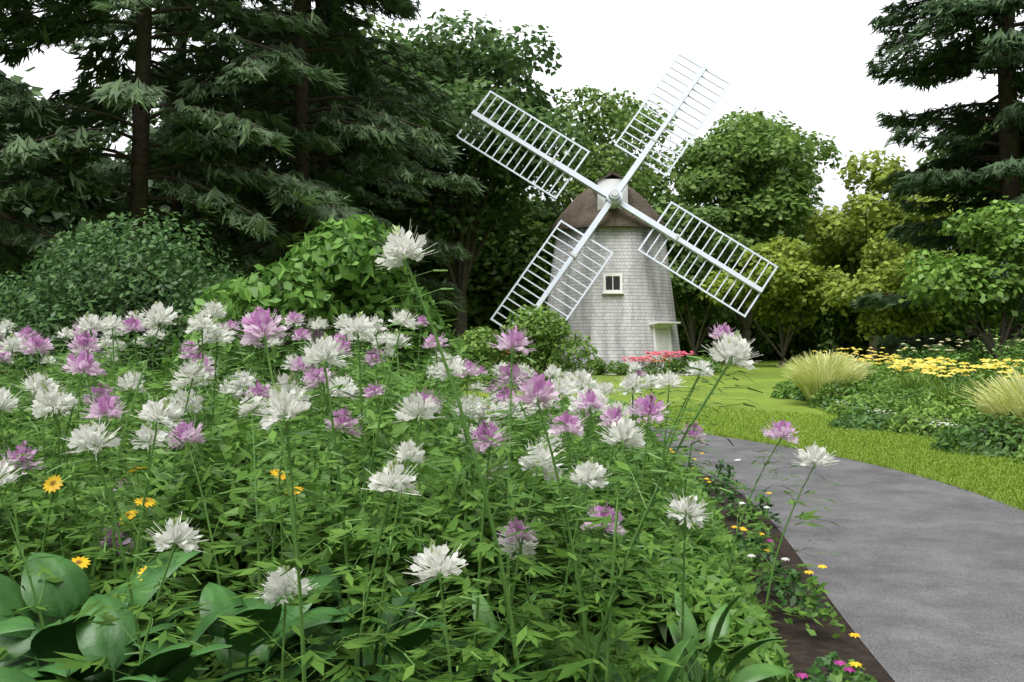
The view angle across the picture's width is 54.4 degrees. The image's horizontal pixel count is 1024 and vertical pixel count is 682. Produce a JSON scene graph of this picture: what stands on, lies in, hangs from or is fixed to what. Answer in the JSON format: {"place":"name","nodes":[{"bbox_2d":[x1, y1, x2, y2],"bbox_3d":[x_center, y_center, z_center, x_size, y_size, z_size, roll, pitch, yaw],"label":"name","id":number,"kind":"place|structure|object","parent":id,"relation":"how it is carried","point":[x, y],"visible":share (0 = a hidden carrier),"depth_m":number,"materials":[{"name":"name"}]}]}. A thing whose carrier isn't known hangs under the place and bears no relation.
{"place":"outdoors","nodes":[
{"label":"outdoors","id":0,"kind":"place"},
{"bbox_2d":[0,348,1012,503],"bbox_3d":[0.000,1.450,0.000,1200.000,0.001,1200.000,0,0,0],"label":"lawn","id":1,"kind":"structure","parent":0,"point":[766,376],"depth_m":28.59,"materials":[{"name":"green plant"}]},
{"bbox_2d":[0,13,58,303],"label":"conifer tree","id":2,"kind":"object","parent":1,"relation":"on","point":[4,241],"visible":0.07,"depth_m":38.33,"materials":[{"name":"green plant"}]},
{"bbox_2d":[0,0,142,305],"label":"conifer tree","id":3,"kind":"object","parent":1,"relation":"on","point":[28,232],"visible":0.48,"depth_m":29.53,"materials":[{"name":"green plant"}]},
{"bbox_2d":[0,0,354,304],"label":"conifer tree","id":4,"kind":"object","parent":1,"relation":"on","point":[112,93],"visible":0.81,"depth_m":31.89,"materials":[{"name":"green plant"}]},
{"bbox_2d":[2,0,356,279],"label":"conifer tree","id":5,"kind":"object","parent":1,"relation":"on","point":[116,169],"visible":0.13,"depth_m":42.85,"materials":[{"name":"green plant"}]},
{"bbox_2d":[0,66,434,368],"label":"treeline","id":6,"kind":"object","parent":1,"relation":"on","point":[55,220],"visible":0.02,"depth_m":52.42,"materials":[{"name":"green plant"}]},
{"bbox_2d":[86,0,489,374],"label":"conifer tree","id":7,"kind":"object","parent":1,"relation":"on","point":[330,53],"visible":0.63,"depth_m":36.39,"materials":[{"name":"green plant"}]},
{"bbox_2d":[190,0,415,313],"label":"conifer tree","id":8,"kind":"object","parent":1,"relation":"on","point":[393,205],"visible":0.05,"depth_m":52.31,"materials":[{"name":"green plant"}]},
{"bbox_2d":[211,0,474,329],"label":"conifer tree","id":9,"kind":"object","parent":1,"relation":"on","point":[394,186],"visible":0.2,"depth_m":41.08,"materials":[{"name":"green plant"}]},
{"bbox_2d":[244,9,481,235],"bbox_3d":[-9.590,-9.151,59.971,15.575,21.280,14.098,0,0,-40],"label":"maple tree","id":10,"kind":"object","parent":1,"relation":"on","point":[381,32],"visible":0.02,"depth_m":58.37,"materials":[{"name":"green plant"}]},
{"bbox_2d":[332,8,597,364],"bbox_3d":[-3.627,-8.641,55.780,13.944,20.270,16.532,0,0,-19],"label":"maple tree","id":11,"kind":"object","parent":1,"relation":"on","point":[462,212],"visible":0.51,"depth_m":54.41,"materials":[{"name":"green plant"}]},
{"bbox_2d":[78,449,894,681],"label":"soil bed","id":12,"kind":"object","parent":1,"relation":"on","point":[804,648],"visible":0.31,"depth_m":5.04,"materials":[{"name":"brown soil"}]},
{"bbox_2d":[0,208,292,429],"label":"leafy shrub","id":13,"kind":"object","parent":12,"relation":"on","point":[110,283],"visible":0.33,"depth_m":12.34,"materials":[{"name":"green plant"}]},
{"bbox_2d":[157,214,470,435],"bbox_3d":[-2.095,0.033,11.080,3.244,2.878,2.873,0,0,0],"label":"leafy shrub","id":14,"kind":"object","parent":12,"relation":"on","point":[358,282],"visible":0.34,"depth_m":10.46,"materials":[{"name":"green plant"}]},
{"bbox_2d":[0,551,792,681],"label":"hosta plants","id":15,"kind":"object","parent":12,"relation":"on","point":[61,631],"visible":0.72,"depth_m":3.52,"materials":[{"name":"green plant"}]},
{"bbox_2d":[0,351,809,681],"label":"flower bed foliage","id":16,"kind":"object","parent":12,"relation":"on","point":[750,621],"visible":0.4,"depth_m":4.77,"materials":[{"name":"green plant"}]},
{"bbox_2d":[0,221,843,681],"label":"cleome flowers","id":17,"kind":"object","parent":12,"relation":"on","point":[286,395],"visible":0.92,"depth_m":3.92,"materials":[{"name":"white plant"}]},
{"bbox_2d":[42,434,876,681],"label":"small flowers","id":18,"kind":"object","parent":12,"relation":"on","point":[850,670],"visible":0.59,"depth_m":5.09,"materials":[{"name":"green plant"}]},
{"bbox_2d":[458,162,559,252],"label":"tree","id":19,"kind":"object","parent":1,"relation":"on","point":[540,210],"visible":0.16,"depth_m":66.60,"materials":[{"name":"green plant"}]},
{"bbox_2d":[450,304,598,388],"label":"leafy shrubs","id":20,"kind":"object","parent":1,"relation":"on","point":[545,330],"visible":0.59,"depth_m":29.27,"materials":[{"name":"green plant"}]},
{"bbox_2d":[497,345,563,368],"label":"shrub stems","id":21,"kind":"object","parent":20,"relation":"attached to","point":[518,357],"visible":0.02,"depth_m":43.15,"materials":[{"name":"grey plant"}]},
{"bbox_2d":[506,84,670,217],"bbox_3d":[4.296,-7.413,63.199,11.402,17.760,8.846,0,0,0],"label":"tree","id":22,"kind":"object","parent":1,"relation":"on","point":[572,188],"visible":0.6,"depth_m":62.18,"materials":[{"name":"green plant"}]},
{"bbox_2d":[490,350,715,375],"bbox_3d":[3.656,0.905,41.815,10.096,1.218,2.406,0,0,-8],"label":"flower bed","id":23,"kind":"object","parent":1,"relation":"on","point":[681,364],"visible":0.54,"depth_m":41.62,"materials":[{"name":"green plant"}]},
{"bbox_2d":[585,357,628,373],"bbox_3d":[4.058,1.049,42.177,2.112,0.737,1.586,0,0,0],"label":"shrub foliage","id":24,"kind":"object","parent":1,"relation":"on","point":[600,366],"visible":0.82,"depth_m":41.89,"materials":[{"name":"green plant"}]},
{"bbox_2d":[455,53,777,374],"bbox_3d":[4.515,-5.733,45.372,13.979,14.497,7.776,0,0,3],"label":"windmill","id":25,"kind":"object","parent":1,"relation":"on","point":[608,291],"visible":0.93,"depth_m":43.46},
{"bbox_2d":[549,87,687,212],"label":"tree","id":26,"kind":"object","parent":1,"relation":"on","point":[657,178],"visible":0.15,"depth_m":73.88,"materials":[{"name":"green plant"}]},
{"bbox_2d":[440,186,932,354],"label":"treeline","id":27,"kind":"object","parent":1,"relation":"on","point":[827,343],"depth_m":97.96,"materials":[{"name":"green plant"}]},
{"bbox_2d":[664,356,722,372],"bbox_3d":[7.777,1.029,43.081,2.561,0.779,1.593,0,0,0],"label":"shrub foliage","id":28,"kind":"object","parent":1,"relation":"on","point":[717,364],"visible":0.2,"depth_m":42.87,"materials":[{"name":"green plant"}]},
{"bbox_2d":[410,208,999,362],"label":"treeline","id":29,"kind":"object","parent":1,"relation":"on","point":[491,283],"visible":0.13,"depth_m":65.31,"materials":[{"name":"green plant"}]},
{"bbox_2d":[665,205,752,358],"bbox_3d":[10.979,-3.383,60.306,6.658,9.844,7.233,0,0,0],"label":"tree","id":30,"kind":"object","parent":1,"relation":"on","point":[712,215],"visible":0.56,"depth_m":59.43,"materials":[{"name":"green plant"}]},
{"bbox_2d":[667,106,824,360],"bbox_3d":[15.474,-6.917,66.104,10.094,16.842,10.546,0,0,15],"label":"tree","id":31,"kind":"object","parent":1,"relation":"on","point":[720,165],"visible":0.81,"depth_m":63.27,"materials":[{"name":"green plant"}]},
{"bbox_2d":[696,235,850,366],"bbox_3d":[14.650,-2.176,55.670,7.953,7.568,7.495,0,0,0],"label":"tree","id":32,"kind":"object","parent":1,"relation":"on","point":[800,285],"visible":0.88,"depth_m":54.84,"materials":[{"name":"green plant"}]},
{"bbox_2d":[705,107,841,256],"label":"tree","id":33,"kind":"object","parent":1,"relation":"on","point":[826,151],"visible":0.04,"depth_m":81.29,"materials":[{"name":"green plant"}]},
{"bbox_2d":[624,399,1023,510],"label":"lawn grass","id":34,"kind":"structure","parent":1,"relation":"on","point":[999,478],"depth_m":13.14,"materials":[{"name":"green plant"}]},
{"bbox_2d":[797,149,959,361],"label":"tree","id":35,"kind":"object","parent":1,"relation":"on","point":[841,236],"visible":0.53,"depth_m":67.48,"materials":[{"name":"green plant"}]},
{"bbox_2d":[822,229,957,360],"bbox_3d":[19.432,-2.078,50.241,6.497,7.310,7.273,0,0,-32],"label":"tree","id":36,"kind":"object","parent":1,"relation":"on","point":[882,267],"visible":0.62,"depth_m":50.04,"materials":[{"name":"green plant"}]},
{"bbox_2d":[821,406,1017,451],"bbox_3d":[18.050,1.438,25.500,23.900,0.001,33.000,0,0,0],"label":"soil border","id":37,"kind":"object","parent":1,"relation":"on","point":[935,439],"visible":0.07,"depth_m":14.84,"materials":[{"name":"brown soil"}]},
{"bbox_2d":[770,328,1023,464],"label":"border plants","id":38,"kind":"object","parent":37,"relation":"on","point":[971,396],"visible":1,"depth_m":19.20,"materials":[{"name":"green plant"}]},
{"bbox_2d":[850,0,1023,354],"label":"conifer tree","id":39,"kind":"object","parent":37,"relation":"on","point":[984,163],"visible":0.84,"depth_m":33.94,"materials":[{"name":"green plant"}]},
{"bbox_2d":[897,196,1023,376],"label":"tree","id":40,"kind":"object","parent":37,"relation":"on","point":[967,284],"visible":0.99,"depth_m":24.23,"materials":[{"name":"green plant"}]},
{"bbox_2d":[978,20,1023,202],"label":"conifer tree","id":41,"kind":"object","parent":37,"relation":"on","point":[1021,28],"visible":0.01,"depth_m":42.12,"materials":[{"name":"green plant"}]},
{"bbox_2d":[886,116,1023,355],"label":"tree","id":42,"kind":"object","parent":1,"relation":"on","point":[930,157],"visible":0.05,"depth_m":72.13,"materials":[{"name":"green plant"}]},
{"bbox_2d":[0,0,1023,248],"label":"sky","id":43,"kind":"structure","parent":0,"point":[801,59],"materials":[{"name":"white"}]},
{"bbox_2d":[648,426,1023,681],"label":"asphalt path","id":44,"kind":"structure","parent":0,"point":[923,578],"depth_m":6.69,"materials":[{"name":"grey asphalt"}]}
]}

